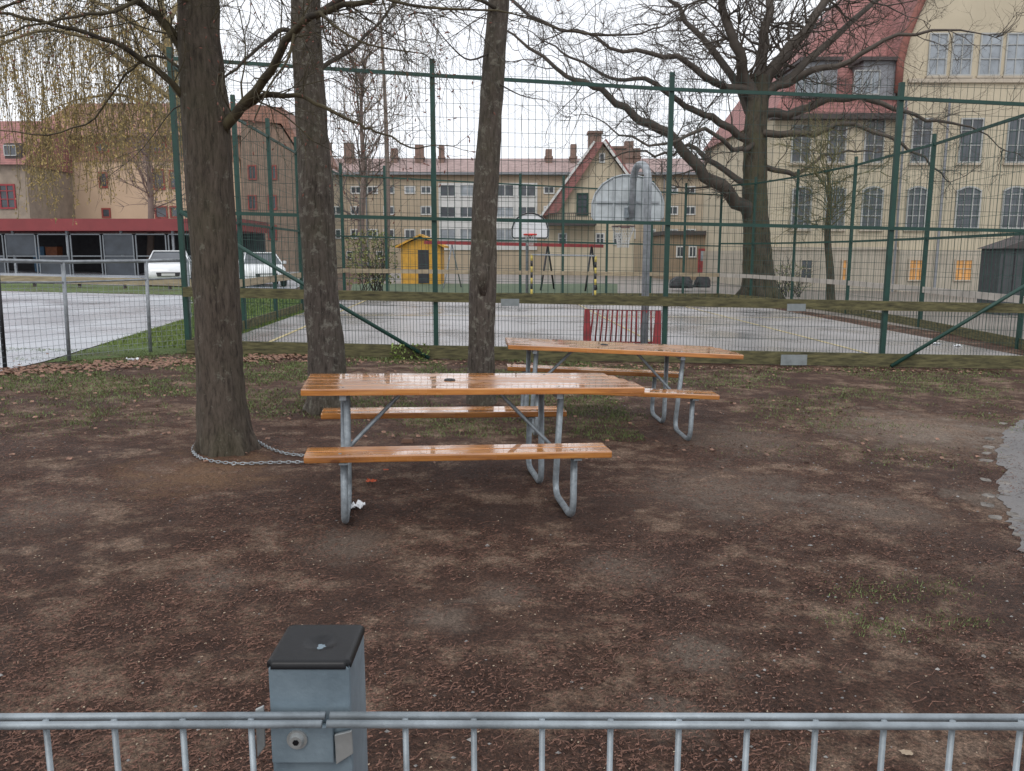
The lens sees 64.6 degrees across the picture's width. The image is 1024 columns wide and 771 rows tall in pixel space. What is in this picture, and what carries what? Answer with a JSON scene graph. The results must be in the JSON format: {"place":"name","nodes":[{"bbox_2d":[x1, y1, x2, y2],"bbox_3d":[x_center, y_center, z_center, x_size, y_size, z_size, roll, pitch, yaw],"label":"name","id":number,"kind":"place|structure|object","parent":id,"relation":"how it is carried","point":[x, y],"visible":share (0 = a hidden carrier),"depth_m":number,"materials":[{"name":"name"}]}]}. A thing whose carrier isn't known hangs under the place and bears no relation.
{"place":"outdoors","nodes":[
{"label":"outdoors","id":0,"kind":"place"},
{"bbox_2d":[0,291,191,370],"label":"parking asphalt","id":1,"kind":"structure","parent":0,"point":[171,306],"depth_m":17.91,"materials":[{"name":"asphalt"}]},
{"bbox_2d":[0,270,303,288],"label":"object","id":2,"kind":"structure","parent":0,"point":[78,274],"depth_m":43.13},
{"bbox_2d":[33,245,49,271],"bbox_3d":[-27.305,-7.366,47.017,0.740,1.520,0.700,0,9,0],"label":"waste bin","id":3,"kind":"object","parent":2,"relation":"on","point":[42,251],"visible":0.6,"depth_m":46.72,"materials":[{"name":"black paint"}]},
{"bbox_2d":[44,246,62,255],"bbox_3d":[-26.549,-7.351,47.020,0.740,1.520,0.700,0,9,0],"label":"waste bin","id":4,"kind":"object","parent":2,"relation":"on","point":[53,250],"visible":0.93,"depth_m":46.68,"materials":[{"name":"brown paint"}]},
{"bbox_2d":[0,219,268,275],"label":"carport","id":5,"kind":"object","parent":2,"relation":"on","point":[102,239],"visible":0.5,"depth_m":45.19,"materials":[{"name":"red metal"}]},
{"bbox_2d":[85,28,185,258],"bbox_3d":[-21.603,-14.198,48.106,7.997,15.014,9.301,0,9,0],"label":"distant tree","id":6,"kind":"object","parent":2,"relation":"on","point":[148,187],"visible":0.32,"depth_m":48.63,"materials":[{"name":"plant"}]},
{"bbox_2d":[148,250,191,285],"bbox_3d":[-14.803,-5.105,35.091,2.040,1.480,4.135,-3,10,-20],"label":"parked car","id":7,"kind":"object","parent":2,"relation":"on","point":[163,269],"visible":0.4,"depth_m":33.56,"materials":[{"name":"white metal"}]},
{"bbox_2d":[239,252,286,286],"bbox_3d":[-11.214,-5.195,36.090,2.040,1.480,4.135,-4,10,-24],"label":"parked car","id":8,"kind":"object","parent":2,"relation":"on","point":[251,267],"visible":0.35,"depth_m":34.82,"materials":[{"name":"white paint"}]},
{"bbox_2d":[1,283,303,362],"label":"verge grass","id":9,"kind":"structure","parent":0,"point":[101,288],"depth_m":28.31,"materials":[{"name":"plant"}]},
{"bbox_2d":[0,275,190,288],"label":"guard rail","id":10,"kind":"object","parent":9,"relation":"on","point":[48,278],"visible":0.57,"depth_m":31.23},
{"bbox_2d":[0,258,191,367],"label":"wire fence","id":11,"kind":"object","parent":9,"relation":"on","point":[66,316],"visible":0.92,"depth_m":11.47,"materials":[{"name":"grey metal"}]},
{"bbox_2d":[0,0,283,224],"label":"weeping birch","id":12,"kind":"object","parent":9,"relation":"on","point":[73,110],"visible":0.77,"depth_m":18.18,"materials":[{"name":"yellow plant"}]},
{"bbox_2d":[100,297,303,348],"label":"grass","id":13,"kind":"structure","parent":9,"relation":"on","point":[155,342],"depth_m":15.52,"materials":[{"name":"plant"}]},
{"bbox_2d":[174,66,343,339],"bbox_3d":[-5.468,-3.967,19.819,0.228,4.507,15.426,0,9,-3],"label":"ball court fence","id":14,"kind":"object","parent":9,"relation":"on","point":[273,315],"visible":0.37,"depth_m":18.08,"materials":[{"name":"metal"}]},
{"bbox_2d":[0,0,837,157],"label":"sky","id":15,"kind":"structure","parent":0,"point":[513,138],"materials":[{"name":"white"}]},
{"bbox_2d":[0,267,1023,770],"bbox_3d":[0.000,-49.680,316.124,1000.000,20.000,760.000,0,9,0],"label":"ground","id":16,"kind":"structure","parent":0,"point":[878,685],"depth_m":4.28,"materials":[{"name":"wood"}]},
{"bbox_2d":[0,121,75,218],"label":"brick house","id":17,"kind":"structure","parent":16,"relation":"on","point":[9,185],"depth_m":57.23,"materials":[{"name":"paint"}]},
{"bbox_2d":[0,184,16,208],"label":"window","id":18,"kind":"structure","parent":17,"relation":"in","point":[7,191],"depth_m":56.58,"materials":[{"name":"red paint"}]},
{"bbox_2d":[3,145,15,155],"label":"window","id":19,"kind":"structure","parent":17,"relation":"in","point":[13,150],"depth_m":56.27,"materials":[{"name":"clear glass"}]},
{"bbox_2d":[43,103,240,218],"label":"apartment house","id":20,"kind":"structure","parent":16,"relation":"on","point":[103,209],"depth_m":62.45,"materials":[{"name":"paint"}]},
{"bbox_2d":[98,172,107,187],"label":"window","id":21,"kind":"structure","parent":20,"relation":"in","point":[104,185],"depth_m":62.24,"materials":[{"name":"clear glass"}]},
{"bbox_2d":[101,208,110,217],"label":"window","id":22,"kind":"structure","parent":20,"relation":"in","point":[106,212],"depth_m":62.63,"materials":[{"name":"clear glass"}]},
{"bbox_2d":[155,206,167,217],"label":"window","id":23,"kind":"structure","parent":20,"relation":"in","point":[164,211],"depth_m":62.63,"materials":[{"name":"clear glass"}]},
{"bbox_2d":[191,440,315,464],"bbox_3d":[-2.139,0.533,6.476,1.369,0.046,0.700,7,12,38],"label":"chain","id":24,"kind":"object","parent":16,"relation":"on","point":[249,463],"visible":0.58,"depth_m":6.19,"materials":[{"name":"metal"}]},
{"bbox_2d":[48,0,494,415],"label":"tree","id":25,"kind":"object","parent":16,"relation":"on","point":[325,341],"visible":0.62,"depth_m":7.84,"materials":[{"name":"brown plant"}]},
{"bbox_2d":[240,105,337,271],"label":"brick house","id":26,"kind":"structure","parent":16,"relation":"on","point":[281,120],"depth_m":58.35,"materials":[{"name":"brown brick"}]},
{"bbox_2d":[247,165,256,179],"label":"window","id":27,"kind":"structure","parent":26,"relation":"in","point":[253,177],"depth_m":58.26,"materials":[{"name":"clear glass"}]},
{"bbox_2d":[248,195,256,209],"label":"window","id":28,"kind":"structure","parent":26,"relation":"in","point":[250,203],"depth_m":58.59,"materials":[{"name":"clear glass"}]},
{"bbox_2d":[255,625,367,770],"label":"fence post","id":29,"kind":"object","parent":16,"relation":"on","point":[316,667],"visible":0.98,"depth_m":0.76,"materials":[{"name":"metal"}]},
{"bbox_2d":[0,711,325,770],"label":"foreground fence","id":30,"kind":"object","parent":29,"relation":"attached to","point":[114,722],"visible":1,"depth_m":0.75,"materials":[{"name":"metal"}]},
{"bbox_2d":[326,711,1023,770],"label":"foreground fence","id":31,"kind":"object","parent":29,"relation":"attached to","point":[883,723],"visible":1,"depth_m":0.75,"materials":[{"name":"metal"}]},
{"bbox_2d":[0,347,643,441],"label":"grass","id":32,"kind":"structure","parent":16,"relation":"on","point":[292,366],"depth_m":9.28,"materials":[{"name":"plant"}]},
{"bbox_2d":[0,0,648,457],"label":"tree","id":33,"kind":"object","parent":16,"relation":"on","point":[210,118],"visible":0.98,"depth_m":6.03,"materials":[{"name":"brown plant"}]},
{"bbox_2d":[283,0,423,274],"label":"distant tree","id":34,"kind":"object","parent":16,"relation":"on","point":[364,165],"visible":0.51,"depth_m":53.30,"materials":[{"name":"plant"}]},
{"bbox_2d":[389,343,429,359],"bbox_3d":[-1.566,-0.521,12.359,0.625,0.257,0.178,0,9,0],"label":"weed","id":35,"kind":"object","parent":16,"relation":"on","point":[411,355],"visible":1,"depth_m":12.35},
{"bbox_2d":[301,373,644,523],"bbox_3d":[-0.268,0.347,5.455,2.170,0.792,1.464,0,9,-9],"label":"picnic table","id":36,"kind":"object","parent":16,"relation":"on","point":[345,387],"visible":1,"depth_m":5.17,"materials":[{"name":"brown wood"}]},
{"bbox_2d":[0,405,1002,642],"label":"grass","id":37,"kind":"structure","parent":16,"relation":"on","point":[882,628],"depth_m":4.05,"materials":[{"name":"plant"}]},
{"bbox_2d":[0,353,1006,473],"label":"leaf litter","id":38,"kind":"object","parent":16,"relation":"on","point":[85,366],"visible":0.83,"depth_m":10.90,"materials":[{"name":"plant"}]},
{"bbox_2d":[0,386,1023,770],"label":"pebbles","id":39,"kind":"object","parent":16,"relation":"on","point":[708,606],"visible":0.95,"depth_m":3.78,"materials":[{"name":"stone"}]},
{"bbox_2d":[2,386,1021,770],"bbox_3d":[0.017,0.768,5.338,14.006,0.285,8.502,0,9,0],"label":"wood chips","id":40,"kind":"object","parent":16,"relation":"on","point":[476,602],"visible":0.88,"depth_m":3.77,"materials":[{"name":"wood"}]},
{"bbox_2d":[330,141,704,271],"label":"apartment building","id":41,"kind":"structure","parent":16,"relation":"on","point":[457,169],"depth_m":80.27,"materials":[{"name":"paint"}]},
{"bbox_2d":[404,186,415,193],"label":"window","id":42,"kind":"structure","parent":41,"relation":"in","point":[411,189],"depth_m":79.90,"materials":[{"name":"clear glass"}]},
{"bbox_2d":[404,229,415,236],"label":"window","id":43,"kind":"structure","parent":41,"relation":"in","point":[407,232],"depth_m":80.57,"materials":[{"name":"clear glass"}]},
{"bbox_2d":[420,206,430,214],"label":"window","id":44,"kind":"structure","parent":41,"relation":"in","point":[423,210],"depth_m":80.22,"materials":[{"name":"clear glass"}]},
{"bbox_2d":[439,184,455,196],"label":"window","id":45,"kind":"structure","parent":41,"relation":"in","point":[441,189],"depth_m":79.80,"materials":[{"name":"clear glass"}]},
{"bbox_2d":[439,206,455,217],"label":"window","id":46,"kind":"structure","parent":41,"relation":"in","point":[442,209],"depth_m":80.12,"materials":[{"name":"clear glass"}]},
{"bbox_2d":[439,228,455,240],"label":"window","id":47,"kind":"structure","parent":41,"relation":"in","point":[446,232],"depth_m":80.45,"materials":[{"name":"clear glass"}]},
{"bbox_2d":[459,228,470,240],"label":"window","id":48,"kind":"structure","parent":41,"relation":"in","point":[466,231],"depth_m":80.47,"materials":[{"name":"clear glass"}]},
{"bbox_2d":[459,206,471,217],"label":"window","id":49,"kind":"structure","parent":41,"relation":"in","point":[467,210],"depth_m":80.12,"materials":[{"name":"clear glass"}]},
{"bbox_2d":[459,184,472,196],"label":"window","id":50,"kind":"structure","parent":41,"relation":"in","point":[463,188],"depth_m":79.79,"materials":[{"name":"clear glass"}]},
{"bbox_2d":[496,228,513,239],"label":"window","id":51,"kind":"structure","parent":41,"relation":"in","point":[506,233],"depth_m":80.47,"materials":[{"name":"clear glass"}]},
{"bbox_2d":[497,206,513,217],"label":"window","id":52,"kind":"structure","parent":41,"relation":"in","point":[508,212],"depth_m":80.14,"materials":[{"name":"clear glass"}]},
{"bbox_2d":[498,184,513,196],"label":"window","id":53,"kind":"structure","parent":41,"relation":"in","point":[506,189],"depth_m":79.81,"materials":[{"name":"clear glass"}]},
{"bbox_2d":[517,184,535,196],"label":"window","id":54,"kind":"structure","parent":41,"relation":"in","point":[532,192],"depth_m":79.81,"materials":[{"name":"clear glass"}]},
{"bbox_2d":[517,206,535,216],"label":"window","id":55,"kind":"structure","parent":41,"relation":"in","point":[532,209],"depth_m":80.08,"materials":[{"name":"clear glass"}]},
{"bbox_2d":[339,163,722,297],"bbox_3d":[1.325,-5.479,29.984,15.128,4.782,0.142,-3,10,-20],"label":"ball court fence","id":56,"kind":"object","parent":16,"relation":"on","point":[606,274],"visible":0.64,"depth_m":29.96,"materials":[{"name":"metal"}]},
{"bbox_2d":[343,0,755,405],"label":"tree","id":57,"kind":"object","parent":16,"relation":"on","point":[482,287],"visible":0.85,"depth_m":8.38,"materials":[{"name":"brown plant"}]},
{"bbox_2d":[166,43,1023,368],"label":"ball court fence","id":58,"kind":"object","parent":16,"relation":"on","point":[880,357],"visible":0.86,"depth_m":12.35,"materials":[{"name":"metal"}]},
{"bbox_2d":[505,337,743,440],"bbox_3d":[1.011,0.004,7.755,2.170,0.792,1.464,2,9,-3],"label":"picnic table","id":59,"kind":"object","parent":16,"relation":"on","point":[536,346],"visible":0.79,"depth_m":7.59,"materials":[{"name":"brown wood"}]},
{"bbox_2d":[579,361,1023,434],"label":"grass","id":60,"kind":"structure","parent":16,"relation":"on","point":[851,372],"depth_m":10.47,"materials":[{"name":"plant"}]},
{"bbox_2d":[718,114,1023,349],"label":"ball court fence","id":61,"kind":"object","parent":16,"relation":"on","point":[973,334],"visible":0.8,"depth_m":20.57,"materials":[{"name":"metal"}]},
{"bbox_2d":[242,300,1021,355],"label":"court ground","id":62,"kind":"structure","parent":0,"point":[527,312],"depth_m":18.07,"materials":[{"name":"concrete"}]},
{"bbox_2d":[530,254,596,294],"bbox_3d":[1.828,-3.894,29.192,2.345,1.690,0.957,0,9,0],"label":"football goal","id":63,"kind":"object","parent":62,"relation":"on","point":[531,277],"visible":0.77,"depth_m":28.69,"materials":[{"name":"black paint"}]},
{"bbox_2d":[583,309,660,343],"bbox_3d":[2.025,-1.079,14.952,1.465,0.687,0.250,-1,9,-4],"label":"slatted goal","id":64,"kind":"object","parent":62,"relation":"on","point":[657,320],"visible":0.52,"depth_m":14.90,"materials":[{"name":"red paint"}]},
{"bbox_2d":[591,161,664,343],"bbox_3d":[2.367,-2.560,15.666,1.255,3.370,1.547,-9,13,-43],"label":"basketball hoop","id":65,"kind":"object","parent":62,"relation":"on","point":[636,195],"visible":0.84,"depth_m":15.71,"materials":[{"name":"plastic"}]},
{"bbox_2d":[268,300,1013,355],"bbox_3d":[1.869,-1.960,22.292,14.500,0.294,19.478,0,9,0],"label":"court marking","id":66,"kind":"object","parent":62,"relation":"on","point":[620,325],"visible":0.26,"depth_m":20.31,"materials":[{"name":"paint"}]},
{"bbox_2d":[365,268,1023,338],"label":"schoolyard ground","id":67,"kind":"structure","parent":0,"point":[618,280],"depth_m":38.66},
{"bbox_2d":[332,0,427,278],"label":"weeping birch","id":68,"kind":"object","parent":67,"relation":"on","point":[386,118],"visible":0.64,"depth_m":46.07,"materials":[{"name":"plant"}]},
{"bbox_2d":[351,284,617,292],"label":"play turf","id":69,"kind":"structure","parent":67,"relation":"on","point":[572,288],"depth_m":37.87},
{"bbox_2d":[336,209,420,290],"bbox_3d":[-5.210,-5.336,31.911,3.846,3.353,3.570,-5,11,-29],"label":"shrub","id":70,"kind":"object","parent":69,"relation":"on","point":[378,279],"visible":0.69,"depth_m":31.49,"materials":[{"name":"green plant"}]},
{"bbox_2d":[395,234,447,283],"bbox_3d":[-4.672,-6.640,42.586,2.533,2.553,2.700,0,9,0],"label":"playhouse","id":71,"kind":"object","parent":69,"relation":"on","point":[419,261],"visible":0.53,"depth_m":41.51,"materials":[{"name":"yellow paint"}]},
{"bbox_2d":[418,250,428,282],"bbox_3d":[-4.535,-6.095,41.548,0.564,1.688,0.015,0,9,0],"label":"doorway","id":72,"kind":"structure","parent":71,"relation":"in","point":[422,259],"depth_m":41.52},
{"bbox_2d":[424,241,603,290],"bbox_3d":[0.083,-5.543,37.598,8.280,2.319,1.892,0,9,0],"label":"swing frame","id":73,"kind":"object","parent":69,"relation":"on","point":[546,245],"visible":0.77,"depth_m":37.37,"materials":[{"name":"red paint"}]},
{"bbox_2d":[511,213,548,292],"bbox_3d":[0.652,-4.916,30.589,1.135,3.164,1.005,9,13,42],"label":"basketball hoop","id":74,"kind":"object","parent":67,"relation":"on","point":[534,229],"visible":0.77,"depth_m":30.41,"materials":[{"name":"black paint"}]},
{"bbox_2d":[542,131,633,271],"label":"gable house","id":75,"kind":"structure","parent":67,"relation":"on","point":[580,197],"depth_m":66.78,"materials":[{"name":"beige concrete"},{"name":"plaster"},{"name":"glass"}]},
{"bbox_2d":[576,193,587,214],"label":"window","id":76,"kind":"structure","parent":75,"relation":"in","point":[582,198],"depth_m":66.42,"materials":[{"name":"glass"}]},
{"bbox_2d":[595,233,604,244],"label":"window","id":77,"kind":"structure","parent":75,"relation":"in","point":[600,237],"depth_m":66.86,"materials":[{"name":"clear glass"}]},
{"bbox_2d":[652,231,705,279],"bbox_3d":[14.637,-9.573,63.233,7.345,4.672,8.500,0,9,0],"label":"brick annex","id":78,"kind":"object","parent":67,"relation":"on","point":[674,263],"visible":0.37,"depth_m":59.29,"materials":[{"name":"red paint"}]},
{"bbox_2d":[688,246,696,257],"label":"window","id":79,"kind":"structure","parent":78,"relation":"in","point":[690,247],"depth_m":59.15,"materials":[{"name":"clear glass"}]},
{"bbox_2d":[698,248,704,272],"bbox_3d":[14.046,-8.863,59.309,0.860,2.304,0.075,0,9,0],"label":"door","id":80,"kind":"structure","parent":78,"relation":"in","point":[700,253],"depth_m":59.22,"materials":[{"name":"red paint"}]},
{"bbox_2d":[669,276,692,287],"bbox_3d":[8.232,-5.078,39.517,1.169,0.630,1.062,0,9,0],"label":"boulder","id":81,"kind":"object","parent":67,"relation":"on","point":[688,280],"visible":0.84,"depth_m":39.17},
{"bbox_2d":[693,277,710,287],"bbox_3d":[9.372,-5.194,40.025,0.863,0.692,0.767,0,9,0],"label":"boulder","id":82,"kind":"object","parent":67,"relation":"on","point":[701,280],"visible":0.73,"depth_m":39.77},
{"bbox_2d":[432,0,1023,298],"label":"oak tree","id":83,"kind":"object","parent":67,"relation":"on","point":[773,68],"visible":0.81,"depth_m":30.81,"materials":[{"name":"brown plant"}]},
{"bbox_2d":[774,252,821,296],"bbox_3d":[12.216,-4.945,35.771,2.687,2.052,2.107,-5,11,-29],"label":"shrub","id":84,"kind":"object","parent":67,"relation":"on","point":[782,289],"visible":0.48,"depth_m":35.67,"materials":[{"name":"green plant"}]},
{"bbox_2d":[762,72,917,299],"bbox_3d":[10.443,-6.495,26.720,5.150,7.956,6.345,0,9,0],"label":"young tree","id":85,"kind":"object","parent":67,"relation":"on","point":[830,255],"visible":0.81,"depth_m":26.78,"materials":[{"name":"brown plant"}]},
{"bbox_2d":[702,0,1023,291],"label":"school building","id":86,"kind":"structure","parent":67,"relation":"on","point":[1010,64],"depth_m":43.57,"materials":[{"name":"paint"}]},
{"bbox_2d":[788,186,811,230],"bbox_3d":[15.705,-9.598,43.960,1.247,2.406,0.140,0,9,0],"label":"window","id":87,"kind":"structure","parent":86,"relation":"in","point":[810,202],"depth_m":44.00,"materials":[{"name":"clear glass"}]},
{"bbox_2d":[788,125,811,164],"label":"window","id":88,"kind":"structure","parent":86,"relation":"in","point":[792,156],"depth_m":43.49,"materials":[{"name":"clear glass"}]},
{"bbox_2d":[800,259,812,277],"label":"window","id":89,"kind":"structure","parent":86,"relation":"in","point":[803,261],"depth_m":44.35,"materials":[{"name":"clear glass"}]},
{"bbox_2d":[795,71,822,92],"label":"window","id":90,"kind":"structure","parent":86,"relation":"in","point":[820,85],"depth_m":42.87,"materials":[{"name":"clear glass"}]},
{"bbox_2d":[822,186,846,230],"bbox_3d":[17.553,-9.598,43.960,1.247,2.406,0.140,0,9,0],"label":"window","id":91,"kind":"structure","parent":86,"relation":"in","point":[842,188],"depth_m":44.02,"materials":[{"name":"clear glass"}]},
{"bbox_2d":[827,127,847,164],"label":"window","id":92,"kind":"structure","parent":86,"relation":"in","point":[837,128],"depth_m":43.46,"materials":[{"name":"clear glass"}]},
{"bbox_2d":[841,259,851,280],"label":"window","id":93,"kind":"structure","parent":86,"relation":"in","point":[843,269],"depth_m":44.36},
{"bbox_2d":[852,70,880,94],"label":"window","id":94,"kind":"structure","parent":86,"relation":"in","point":[876,92],"depth_m":42.84,"materials":[{"name":"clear glass"}]},
{"bbox_2d":[858,186,883,230],"bbox_3d":[19.550,-9.598,43.960,1.328,2.406,0.140,0,9,0],"label":"window","id":95,"kind":"structure","parent":86,"relation":"in","point":[870,201],"depth_m":43.99,"materials":[{"name":"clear glass"}]},
{"bbox_2d":[863,120,885,164],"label":"window","id":96,"kind":"structure","parent":86,"relation":"in","point":[866,143],"depth_m":43.44,"materials":[{"name":"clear glass"}]},
{"bbox_2d":[907,259,921,280],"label":"window","id":97,"kind":"structure","parent":86,"relation":"in","point":[917,269],"depth_m":44.13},
{"bbox_2d":[904,186,927,230],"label":"window","id":98,"kind":"structure","parent":86,"relation":"in","point":[913,218],"depth_m":43.73,"materials":[{"name":"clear glass"}]},
{"bbox_2d":[909,118,932,164],"bbox_3d":[21.820,-12.996,43.155,1.227,2.438,0.140,0,9,0],"label":"window","id":99,"kind":"structure","parent":86,"relation":"in","point":[914,130],"depth_m":43.18,"materials":[{"name":"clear glass"}]},
{"bbox_2d":[925,33,948,77],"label":"window","id":100,"kind":"structure","parent":86,"relation":"in","point":[934,52],"depth_m":42.49,"materials":[{"name":"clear glass"}]},
{"bbox_2d":[948,33,974,77],"bbox_3d":[23.593,-17.299,42.457,1.262,2.264,0.140,0,9,0],"label":"window","id":101,"kind":"structure","parent":86,"relation":"in","point":[965,73],"depth_m":42.49,"materials":[{"name":"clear glass"}]},
{"bbox_2d":[953,259,972,280],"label":"window","id":102,"kind":"structure","parent":86,"relation":"in","point":[962,261],"depth_m":44.14,"materials":[{"name":"glass"}]},
{"bbox_2d":[953,186,982,227],"bbox_3d":[24.616,-9.608,43.733,1.394,2.273,0.075,0,9,0],"label":"window","id":103,"kind":"structure","parent":86,"relation":"in","point":[967,204],"depth_m":43.73,"materials":[{"name":"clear glass"}]},
{"bbox_2d":[955,118,984,164],"bbox_3d":[24.461,-12.996,43.155,1.387,2.438,0.140,0,9,0],"label":"window","id":104,"kind":"structure","parent":86,"relation":"in","point":[975,122],"depth_m":43.19,"materials":[{"name":"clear glass"}]},
{"bbox_2d":[975,33,1003,77],"bbox_3d":[25.089,-17.299,42.457,1.315,2.264,0.140,0,9,0],"label":"window","id":105,"kind":"structure","parent":86,"relation":"in","point":[989,53],"depth_m":42.50,"materials":[{"name":"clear glass"}]},
{"bbox_2d":[1000,186,1023,228],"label":"window","id":106,"kind":"structure","parent":86,"relation":"in","point":[1004,218],"depth_m":43.75,"materials":[{"name":"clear glass"}]},
{"bbox_2d":[1002,33,1023,77],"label":"window","id":107,"kind":"structure","parent":86,"relation":"in","point":[1014,60],"depth_m":42.50,"materials":[{"name":"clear glass"}]},
{"bbox_2d":[1002,118,1023,164],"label":"window","id":108,"kind":"structure","parent":86,"relation":"in","point":[1013,124],"depth_m":43.19,"materials":[{"name":"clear glass"}]},
{"bbox_2d":[977,235,1023,314],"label":"garden shed","id":109,"kind":"structure","parent":67,"relation":"on","point":[996,260],"depth_m":25.85,"materials":[{"name":"black paint"}]},
{"bbox_2d":[995,420,1023,556],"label":"path","id":110,"kind":"structure","parent":0,"point":[1013,502],"depth_m":6.31,"materials":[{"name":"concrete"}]},
{"bbox_2d":[979,413,1023,552],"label":"kerb","id":111,"kind":"structure","parent":110,"relation":"on","point":[1009,513],"depth_m":5.75,"materials":[{"name":"stone"}]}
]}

